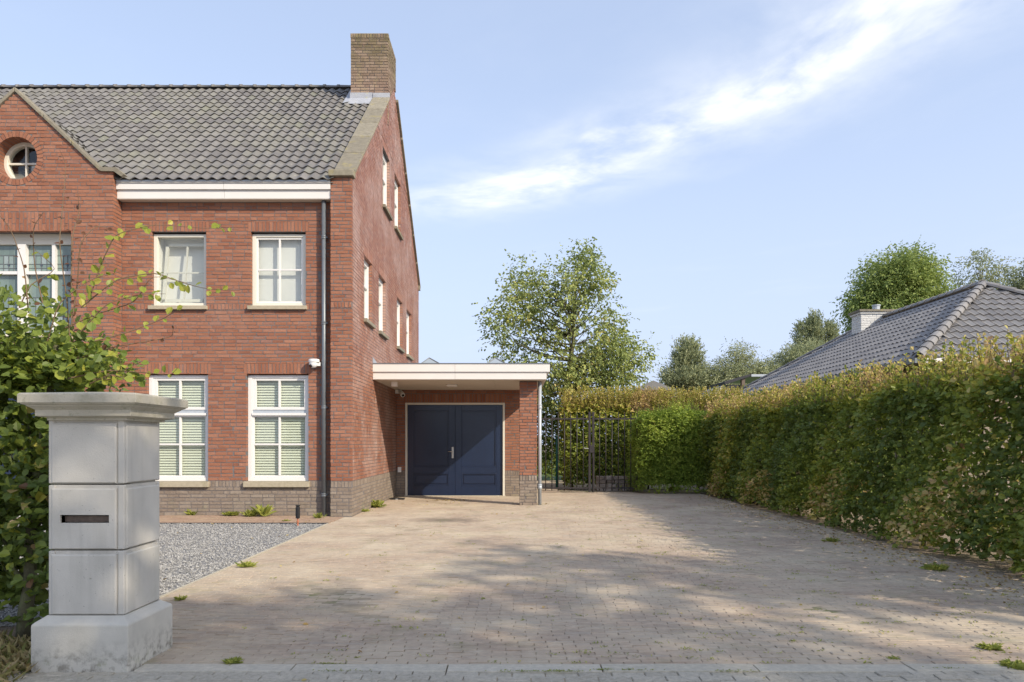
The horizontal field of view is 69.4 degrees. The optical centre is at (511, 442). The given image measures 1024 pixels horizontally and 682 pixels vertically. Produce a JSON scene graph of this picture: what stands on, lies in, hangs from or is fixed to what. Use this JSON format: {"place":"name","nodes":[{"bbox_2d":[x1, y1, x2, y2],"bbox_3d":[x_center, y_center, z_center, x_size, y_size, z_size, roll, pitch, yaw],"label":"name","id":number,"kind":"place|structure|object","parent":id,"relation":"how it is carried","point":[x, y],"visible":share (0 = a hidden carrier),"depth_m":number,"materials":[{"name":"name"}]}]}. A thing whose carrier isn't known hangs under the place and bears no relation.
{"place":"outdoors","nodes":[
{"label":"outdoors","id":0,"kind":"place"},
{"bbox_2d":[0,624,39,681],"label":"garden verge","id":1,"kind":"structure","parent":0,"point":[5,628],"depth_m":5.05,"materials":[{"name":"green plant"}]},
{"bbox_2d":[1,650,30,670],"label":"verge leaves","id":2,"kind":"object","parent":1,"relation":"on","point":[28,665],"visible":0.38,"depth_m":4.19,"materials":[{"name":"brown plant"}]},
{"bbox_2d":[0,151,237,645],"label":"beech hedge","id":3,"kind":"object","parent":1,"relation":"on","point":[56,361],"visible":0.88,"depth_m":4.75,"materials":[{"name":"green plant"}]},
{"bbox_2d":[10,515,342,523],"bbox_3d":[-7.115,1.300,12.353,8.468,0.071,1.310,0,0,0],"label":"path strip","id":4,"kind":"object","parent":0,"point":[207,519],"visible":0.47,"depth_m":12.30,"materials":[{"name":"brown brick"}]},
{"bbox_2d":[185,509,197,514],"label":"weed","id":5,"kind":"object","parent":4,"relation":"on","point":[188,512],"visible":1,"depth_m":12.96,"materials":[{"name":"green plant"}]},
{"bbox_2d":[220,511,239,515],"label":"weed","id":6,"kind":"object","parent":4,"relation":"on","point":[233,513],"visible":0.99,"depth_m":12.90,"materials":[{"name":"green plant"}]},
{"bbox_2d":[240,509,257,516],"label":"weed","id":7,"kind":"object","parent":4,"relation":"on","point":[248,512],"visible":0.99,"depth_m":12.80,"materials":[{"name":"green plant"}]},
{"bbox_2d":[250,503,275,516],"bbox_3d":[-4.325,1.161,12.828,0.427,0.227,0.422,0,0,-37],"label":"weed","id":8,"kind":"object","parent":4,"relation":"on","point":[262,511],"visible":1,"depth_m":12.79,"materials":[{"name":"green plant"}]},
{"bbox_2d":[313,513,326,517],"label":"weed","id":9,"kind":"object","parent":4,"relation":"on","point":[319,515],"visible":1,"depth_m":12.48,"materials":[{"name":"green plant"}]},
{"bbox_2d":[0,0,1023,444],"label":"sky","id":10,"kind":"structure","parent":0,"point":[733,161],"materials":[{"name":"blue"}]},
{"bbox_2d":[6,670,1023,681],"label":"street","id":11,"kind":"structure","parent":0,"point":[425,676],"depth_m":4.03,"materials":[{"name":"grey asphalt"}]},
{"bbox_2d":[142,480,1023,666],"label":"driveway","id":12,"kind":"structure","parent":0,"point":[213,614],"depth_m":6.24,"materials":[{"name":"brick pavers"}]},
{"bbox_2d":[17,392,187,672],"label":"gate pillar","id":13,"kind":"structure","parent":12,"relation":"on","point":[110,610],"depth_m":4.16,"materials":[{"name":"stone"}]},
{"bbox_2d":[174,594,187,600],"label":"weed","id":14,"kind":"object","parent":12,"relation":"on","point":[183,597],"visible":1,"depth_m":5.99,"materials":[{"name":"green plant"}]},
{"bbox_2d":[222,656,242,664],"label":"weed","id":15,"kind":"object","parent":12,"relation":"on","point":[233,660],"visible":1,"depth_m":4.27,"materials":[{"name":"green plant"}]},
{"bbox_2d":[234,561,257,566],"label":"weed","id":16,"kind":"object","parent":12,"relation":"on","point":[247,564],"visible":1,"depth_m":7.60,"materials":[{"name":"green plant"}]},
{"bbox_2d":[371,499,386,506],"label":"weed","id":17,"kind":"object","parent":12,"relation":"on","point":[376,503],"visible":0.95,"depth_m":14.57,"materials":[{"name":"green plant"}]},
{"bbox_2d":[389,497,404,499],"bbox_3d":[-2.602,1.255,16.674,0.349,0.039,0.272,0,0,0],"label":"rubber mat","id":18,"kind":"object","parent":12,"relation":"on","point":[395,498],"visible":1,"depth_m":16.57,"materials":[{"name":"black rubber"}]},
{"bbox_2d":[373,357,549,504],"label":"garage","id":19,"kind":"structure","parent":12,"relation":"on","point":[466,429],"depth_m":17.68,"materials":[{"name":"red brick"}]},
{"bbox_2d":[395,390,404,396],"bbox_3d":[-2.635,-1.167,17.456,0.136,0.185,0.335,0,0,-41],"label":"security camera","id":20,"kind":"object","parent":19,"relation":"attached to","point":[401,393],"visible":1,"depth_m":17.39,"materials":[{"name":"white plastic"}]},
{"bbox_2d":[407,405,454,494],"bbox_3d":[-1.943,0.173,17.709,1.158,2.168,0.114,0,0,0],"label":"door leaf","id":21,"kind":"structure","parent":19,"relation":"in","point":[431,428],"depth_m":17.73,"materials":[{"name":"blue paint"}]},
{"bbox_2d":[455,405,502,494],"bbox_3d":[-0.791,0.173,17.744,1.137,2.168,0.044,0,0,0],"label":"door leaf","id":22,"kind":"structure","parent":19,"relation":"in","point":[478,428],"depth_m":17.73,"materials":[{"name":"blue paint"}]},
{"bbox_2d":[555,436,557,486],"bbox_3d":[1.276,0.541,20.952,0.087,1.467,0.083,0,0,0],"label":"fence post","id":23,"kind":"object","parent":12,"relation":"on","point":[556,461],"visible":0.67,"depth_m":20.92,"materials":[{"name":"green metal"}]},
{"bbox_2d":[542,412,638,491],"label":"metal gate","id":24,"kind":"structure","parent":12,"relation":"on","point":[590,448],"depth_m":18.93,"materials":[{"name":"metal"}]},
{"bbox_2d":[163,496,1023,680],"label":"fallen leaves","id":25,"kind":"object","parent":12,"relation":"on","point":[800,604],"visible":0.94,"depth_m":8.32,"materials":[{"name":"brown plant"}]},
{"bbox_2d":[596,476,645,490],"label":"stone wall","id":26,"kind":"structure","parent":12,"relation":"on","point":[611,479],"depth_m":19.56,"materials":[{"name":"grey stone"}]},
{"bbox_2d":[242,503,1021,663],"bbox_3d":[1.172,1.266,9.951,7.184,0.016,11.406,0,0,0],"label":"moss","id":27,"kind":"object","parent":12,"relation":"on","point":[794,640],"visible":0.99,"depth_m":5.96,"materials":[{"name":"green plant"}]},
{"bbox_2d":[556,385,754,489],"bbox_3d":[3.999,-0.164,20.524,5.633,2.920,1.310,0,0,0],"label":"beech hedge","id":28,"kind":"object","parent":12,"relation":"on","point":[602,403],"visible":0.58,"depth_m":20.20,"materials":[{"name":"green plant"}]},
{"bbox_2d":[625,396,713,493],"bbox_3d":[4.072,0.045,19.059,2.274,2.498,1.729,0,0,0],"label":"green bush","id":29,"kind":"object","parent":12,"relation":"on","point":[669,453],"visible":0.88,"depth_m":18.55,"materials":[{"name":"green plant"}]},
{"bbox_2d":[821,537,840,541],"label":"weed","id":30,"kind":"object","parent":12,"relation":"on","point":[832,539],"visible":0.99,"depth_m":9.53,"materials":[{"name":"green plant"}]},
{"bbox_2d":[885,655,900,659],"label":"weed","id":31,"kind":"object","parent":12,"relation":"on","point":[892,657],"visible":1,"depth_m":4.35,"materials":[{"name":"green plant"}]},
{"bbox_2d":[919,562,948,570],"bbox_3d":[4.250,1.242,7.431,0.246,0.066,0.258,0,0,-40],"label":"weed","id":32,"kind":"object","parent":12,"relation":"on","point":[936,566],"visible":1,"depth_m":7.40,"materials":[{"name":"green plant"}]},
{"bbox_2d":[973,641,1003,650],"bbox_3d":[2.958,1.255,4.564,0.189,0.039,0.153,0,0,-38],"label":"weed","id":33,"kind":"object","parent":12,"relation":"on","point":[994,646],"visible":1,"depth_m":4.56,"materials":[{"name":"green plant"}]},
{"bbox_2d":[537,452,695,484],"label":"garden lawn","id":34,"kind":"structure","parent":0,"point":[547,478],"depth_m":29.04,"materials":[{"name":"green plant"}]},
{"bbox_2d":[471,236,667,481],"bbox_3d":[1.875,-2.719,24.372,6.463,8.165,4.275,0,0,0],"label":"walnut tree","id":35,"kind":"object","parent":34,"relation":"on","point":[596,370],"visible":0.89,"depth_m":24.04,"materials":[{"name":"green plant"}]},
{"bbox_2d":[537,397,698,479],"bbox_3d":[3.964,-0.153,26.082,8.054,2.947,1.099,0,0,0],"label":"green hedge","id":36,"kind":"object","parent":34,"relation":"on","point":[548,443],"visible":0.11,"depth_m":25.83,"materials":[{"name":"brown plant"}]},
{"bbox_2d":[622,380,675,433],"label":"distant house","id":37,"kind":"structure","parent":34,"relation":"on","point":[653,383],"depth_m":45.40,"materials":[{"name":"grey brick"}]},
{"bbox_2d":[652,333,716,394],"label":"poplar tree","id":38,"kind":"object","parent":34,"relation":"on","point":[686,371],"visible":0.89,"depth_m":51.84,"materials":[{"name":"green plant"}]},
{"bbox_2d":[701,386,728,398],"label":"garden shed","id":39,"kind":"structure","parent":34,"relation":"on","point":[715,392],"depth_m":26.29,"materials":[{"name":"grey wood"}]},
{"bbox_2d":[708,374,766,390],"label":"house","id":40,"kind":"structure","parent":34,"relation":"on","point":[748,378],"depth_m":30.44,"materials":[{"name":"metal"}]},
{"bbox_2d":[693,336,784,389],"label":"tree","id":41,"kind":"object","parent":34,"relation":"on","point":[730,369],"visible":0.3,"depth_m":51.59,"materials":[{"name":"green plant"}]},
{"bbox_2d":[747,334,833,373],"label":"tree","id":42,"kind":"object","parent":34,"relation":"on","point":[792,353],"visible":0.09,"depth_m":51.82,"materials":[{"name":"green plant"}]},
{"bbox_2d":[788,307,842,350],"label":"poplar tree","id":43,"kind":"object","parent":34,"relation":"on","point":[813,327],"visible":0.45,"depth_m":61.53,"materials":[{"name":"green plant"}]},
{"bbox_2d":[829,238,959,332],"bbox_3d":[18.675,-4.341,35.677,5.953,11.414,5.833,0,0,-44],"label":"robinia tree","id":44,"kind":"object","parent":34,"relation":"on","point":[903,279],"visible":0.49,"depth_m":34.87,"materials":[{"name":"green plant"}]},
{"bbox_2d":[944,248,1021,290],"bbox_3d":[25.483,-4.593,40.169,3.968,11.913,3.655,0,0,0],"label":"sparse tree","id":45,"kind":"object","parent":34,"relation":"on","point":[993,269],"visible":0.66,"depth_m":39.74,"materials":[{"name":"green plant"}]},
{"bbox_2d":[1002,258,1023,289],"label":"edge tree","id":46,"kind":"object","parent":34,"relation":"on","point":[1018,283],"visible":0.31,"depth_m":39.97,"materials":[{"name":"green plant"}]},
{"bbox_2d":[544,445,1010,536],"bbox_3d":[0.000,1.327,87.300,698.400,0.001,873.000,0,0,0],"label":"ground","id":47,"kind":"structure","parent":0,"point":[707,488],"depth_m":21.53,"materials":[{"name":"soil"}]},
{"bbox_2d":[0,523,327,626],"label":"gravel bed","id":48,"kind":"object","parent":47,"relation":"on","point":[183,562],"visible":0.35,"depth_m":9.08,"materials":[{"name":"grey gravel"}]},
{"bbox_2d":[295,505,299,525],"bbox_3d":[-3.300,1.122,11.393,0.070,0.340,0.070,0,0,0],"label":"garden lamp","id":49,"kind":"object","parent":48,"relation":"on","point":[297,512],"visible":0.98,"depth_m":11.37,"materials":[{"name":"black plastic"}]},
{"bbox_2d":[0,33,420,517],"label":"brick house","id":50,"kind":"structure","parent":47,"relation":"on","point":[302,192],"depth_m":13.00,"materials":[{"name":"red brick"}]},
{"bbox_2d":[4,142,36,177],"bbox_3d":[-8.529,-4.898,13.099,0.873,0.873,0.306,0,0,0],"label":"window","id":51,"kind":"structure","parent":50,"relation":"in","point":[22,156],"depth_m":13.02,"materials":[{"name":"white glass"}]},
{"bbox_2d":[0,234,72,338],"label":"window","id":52,"kind":"structure","parent":50,"relation":"in","point":[11,266],"depth_m":12.97,"materials":[{"name":"glass"}]},
{"bbox_2d":[148,234,207,309],"bbox_3d":[-5.862,-3.028,13.143,1.028,1.376,0.410,0,0,0],"label":"window","id":53,"kind":"structure","parent":50,"relation":"in","point":[181,257],"depth_m":13.27,"materials":[{"name":"white glass"}]},
{"bbox_2d":[149,375,209,486],"bbox_3d":[-5.887,-0.223,13.126,1.145,1.996,0.375,0,0,0],"label":"window","id":54,"kind":"structure","parent":50,"relation":"in","point":[183,440],"depth_m":13.15,"materials":[{"name":"metal"}]},
{"bbox_2d":[243,375,309,486],"bbox_3d":[-4.131,-0.223,13.126,1.158,1.996,0.375,0,0,0],"label":"window","id":55,"kind":"structure","parent":50,"relation":"in","point":[278,418],"depth_m":13.15,"materials":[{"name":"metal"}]},
{"bbox_2d":[247,234,306,309],"bbox_3d":[-4.117,-3.013,13.073,1.036,1.345,0.271,0,0,0],"label":"window","id":56,"kind":"structure","parent":50,"relation":"in","point":[278,260],"depth_m":13.20,"materials":[{"name":"white glass"}]},
{"bbox_2d":[308,359,321,367],"bbox_3d":[-3.447,-1.381,12.904,0.199,0.153,0.199,0,0,0],"label":"security camera","id":57,"kind":"object","parent":50,"relation":"attached to","point":[314,363],"visible":1,"depth_m":12.84,"materials":[{"name":"white plastic"}]},
{"bbox_2d":[363,259,375,328],"bbox_3d":[-2.818,-2.905,14.278,0.214,1.271,0.882,0,0,0],"label":"window","id":58,"kind":"structure","parent":50,"relation":"in","point":[366,266],"depth_m":14.57,"materials":[{"name":"white glass"}]},
{"bbox_2d":[378,278,388,339],"bbox_3d":[-2.818,-2.905,15.836,0.214,1.271,0.943,0,0,0],"label":"window","id":59,"kind":"structure","parent":50,"relation":"in","point":[380,331],"depth_m":16.15,"materials":[{"name":"white glass"}]},
{"bbox_2d":[383,154,392,220],"bbox_3d":[-2.818,-5.721,16.338,0.214,1.332,0.986,0,0,0],"label":"window","id":60,"kind":"structure","parent":50,"relation":"in","point":[385,208],"depth_m":16.68,"materials":[{"name":"white glass"}]},
{"bbox_2d":[394,180,402,239],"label":"window","id":61,"kind":"structure","parent":50,"relation":"in","point":[398,232],"depth_m":18.32,"materials":[{"name":"white glass"}]},
{"bbox_2d":[397,300,404,353],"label":"window","id":62,"kind":"structure","parent":50,"relation":"in","point":[399,348],"depth_m":18.63,"materials":[{"name":"white glass"}]},
{"bbox_2d":[406,313,413,360],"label":"window","id":63,"kind":"structure","parent":50,"relation":"in","point":[411,358],"depth_m":20.28,"materials":[{"name":"white glass"}]},
{"bbox_2d":[133,664,1023,673],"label":"kerb","id":64,"kind":"structure","parent":47,"relation":"on","point":[710,668],"depth_m":4.17,"materials":[{"name":"concrete"}]},
{"bbox_2d":[312,661,958,671],"bbox_3d":[0.708,1.266,4.184,3.774,0.010,0.193,0,0,0],"label":"kerb moss","id":65,"kind":"object","parent":64,"relation":"on","point":[559,670],"visible":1,"depth_m":4.12,"materials":[{"name":"green plant"}]},
{"bbox_2d":[995,658,1023,669],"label":"weed","id":66,"kind":"object","parent":64,"relation":"on","point":[1015,664],"visible":1,"depth_m":4.18,"materials":[{"name":"green plant"}]},
{"bbox_2d":[736,279,1023,513],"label":"bungalow","id":67,"kind":"object","parent":47,"relation":"on","point":[933,323],"visible":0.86,"depth_m":15.82,"materials":[{"name":"tile"}]},
{"bbox_2d":[698,492,1023,579],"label":"hedge verge","id":68,"kind":"structure","parent":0,"point":[965,558],"depth_m":8.96,"materials":[{"name":"soil"}]},
{"bbox_2d":[695,325,1023,577],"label":"beech hedge","id":69,"kind":"object","parent":68,"relation":"on","point":[954,400],"visible":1,"depth_m":9.38,"materials":[{"name":"green plant"}]}
]}

